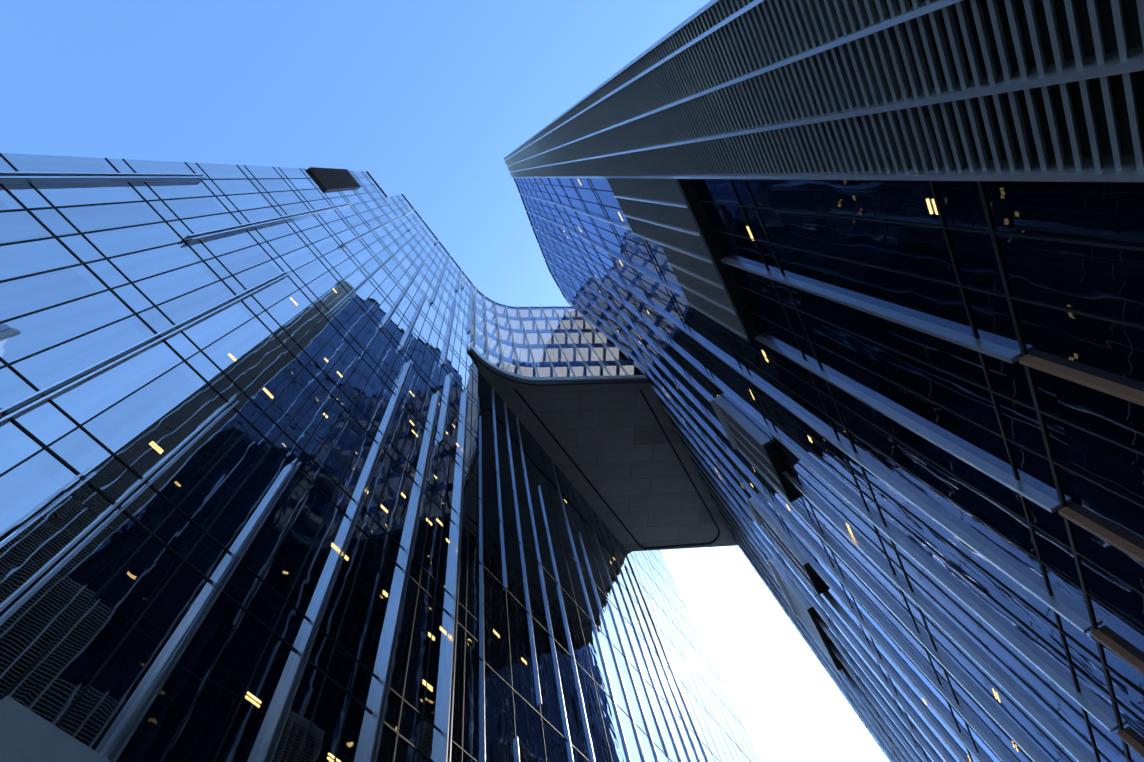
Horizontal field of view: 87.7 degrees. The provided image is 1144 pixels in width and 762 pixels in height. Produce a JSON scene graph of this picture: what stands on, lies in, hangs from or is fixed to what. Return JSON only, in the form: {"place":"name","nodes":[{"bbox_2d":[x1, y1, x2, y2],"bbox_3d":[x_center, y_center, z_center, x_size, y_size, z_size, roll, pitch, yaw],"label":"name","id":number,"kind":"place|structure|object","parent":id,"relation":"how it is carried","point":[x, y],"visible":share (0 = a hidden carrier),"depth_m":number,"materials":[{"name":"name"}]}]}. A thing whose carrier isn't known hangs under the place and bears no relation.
{"place":"outdoors","nodes":[
{"label":"outdoors","id":0,"kind":"place"},
{"bbox_2d":[0,153,477,761],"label":"glass facade","id":1,"kind":"structure","parent":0,"point":[54,681],"depth_m":10.89,"materials":[{"name":"blue glass"}]},
{"bbox_2d":[0,171,472,761],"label":"vertical fins","id":2,"kind":"object","parent":1,"relation":"attached to","point":[148,695],"visible":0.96,"depth_m":10.98,"materials":[{"name":"grey metal"}]},
{"bbox_2d":[0,153,477,761],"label":"window mullions","id":3,"kind":"object","parent":1,"relation":"attached to","point":[46,447],"visible":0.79,"depth_m":11.40,"materials":[{"name":"black metal"}]},
{"bbox_2d":[308,167,360,190],"bbox_3d":[-13.423,-11.607,34.202,0.174,9.095,1.294,-36,-70,4],"label":"panel","id":4,"kind":"object","parent":1,"relation":"attached to","point":[329,179],"visible":1,"depth_m":32.96,"materials":[{"name":"brown metal"}]},
{"bbox_2d":[474,358,737,552],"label":"skybridge underside","id":5,"kind":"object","parent":1,"relation":"attached to","point":[612,440],"depth_m":40.22,"materials":[{"name":"grey metal"}]},
{"bbox_2d":[469,345,650,385],"bbox_3d":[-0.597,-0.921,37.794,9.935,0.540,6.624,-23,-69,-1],"label":"edge trim","id":6,"kind":"structure","parent":5,"relation":"attached to","point":[546,383],"depth_m":37.98,"materials":[{"name":"grey metal"}]},
{"bbox_2d":[514,388,719,548],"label":"soffit groove","id":7,"kind":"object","parent":5,"relation":"attached to","point":[583,474],"depth_m":40.87,"materials":[{"name":"black metal"}]},
{"bbox_2d":[0,0,889,761],"label":"sky","id":8,"kind":"structure","parent":0,"point":[427,98],"materials":[{"name":"blue"}]},
{"bbox_2d":[469,286,642,376],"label":"glass facade","id":9,"kind":"structure","parent":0,"point":[531,330],"depth_m":49.36,"materials":[{"name":"blue glass"}]},
{"bbox_2d":[473,285,628,376],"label":"window mullions","id":10,"kind":"object","parent":9,"relation":"attached to","point":[564,355],"visible":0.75,"depth_m":46.92,"materials":[{"name":"grey metal"}]},
{"bbox_2d":[496,333,633,376],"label":"interior ceilings","id":11,"kind":"object","parent":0,"point":[562,373],"depth_m":46.86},
{"bbox_2d":[498,335,619,376],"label":"bridge ceiling beams","id":12,"kind":"structure","parent":11,"relation":"attached to","point":[584,369],"depth_m":46.52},
{"bbox_2d":[505,331,631,366],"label":"floor slabs","id":13,"kind":"structure","parent":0,"point":[576,362],"depth_m":43.08,"materials":[{"name":"grey concrete"}]},
{"bbox_2d":[514,178,1143,761],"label":"glass facade","id":14,"kind":"structure","parent":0,"point":[1102,282],"depth_m":6.87,"materials":[{"name":"blue glass"}]},
{"bbox_2d":[520,193,1117,761],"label":"vertical fins","id":15,"kind":"object","parent":14,"relation":"attached to","point":[1032,495],"visible":0.92,"depth_m":11.98,"materials":[{"name":"metal"}]},
{"bbox_2d":[503,0,1143,668],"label":"louver frames","id":16,"kind":"structure","parent":14,"relation":"attached to","point":[1113,64],"depth_m":5.09,"materials":[{"name":"grey metal"}]},
{"bbox_2d":[513,178,1143,761],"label":"window mullions","id":17,"kind":"object","parent":14,"relation":"attached to","point":[1027,370],"visible":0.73,"depth_m":8.15,"materials":[{"name":"black metal"}]},
{"bbox_2d":[149,180,1018,761],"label":"ceiling lights","id":18,"kind":"object","parent":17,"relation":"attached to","point":[441,524],"visible":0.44,"depth_m":11.86},
{"bbox_2d":[675,0,1143,669],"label":"tower louvre backing","id":19,"kind":"object","parent":14,"relation":"attached to","point":[717,252],"visible":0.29,"depth_m":3.48,"materials":[{"name":"black metal"}]},
{"bbox_2d":[504,0,1143,662],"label":"tower louvre blades","id":20,"kind":"object","parent":19,"relation":"attached to","point":[764,32],"visible":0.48,"depth_m":5.36,"materials":[{"name":"grey metal"}]},
{"bbox_2d":[1018,354,1143,757],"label":"facade fins","id":21,"kind":"object","parent":14,"relation":"attached to","point":[1130,394],"visible":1,"depth_m":4.69,"materials":[{"name":"metal"}]},
{"label":"ground","id":22,"kind":"structure","parent":0,"visible":0},
{"bbox_2d":[0,696,111,761],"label":"canopy edge","id":23,"kind":"object","parent":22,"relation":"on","point":[27,735],"visible":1,"depth_m":5.34,"materials":[{"name":"concrete"}]},
{"bbox_2d":[477,354,762,761],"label":"glass facade","id":24,"kind":"structure","parent":22,"relation":"on","point":[500,730],"depth_m":24.44,"materials":[{"name":"blue glass"}]},
{"bbox_2d":[480,388,708,761],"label":"vertical fins","id":25,"kind":"object","parent":24,"relation":"attached to","point":[538,688],"visible":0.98,"depth_m":24.00,"materials":[{"name":"metal"}]},
{"bbox_2d":[477,387,754,761],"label":"window mullions","id":26,"kind":"object","parent":24,"relation":"attached to","point":[605,635],"visible":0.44,"depth_m":30.20,"materials":[{"name":"black metal"}]}
]}

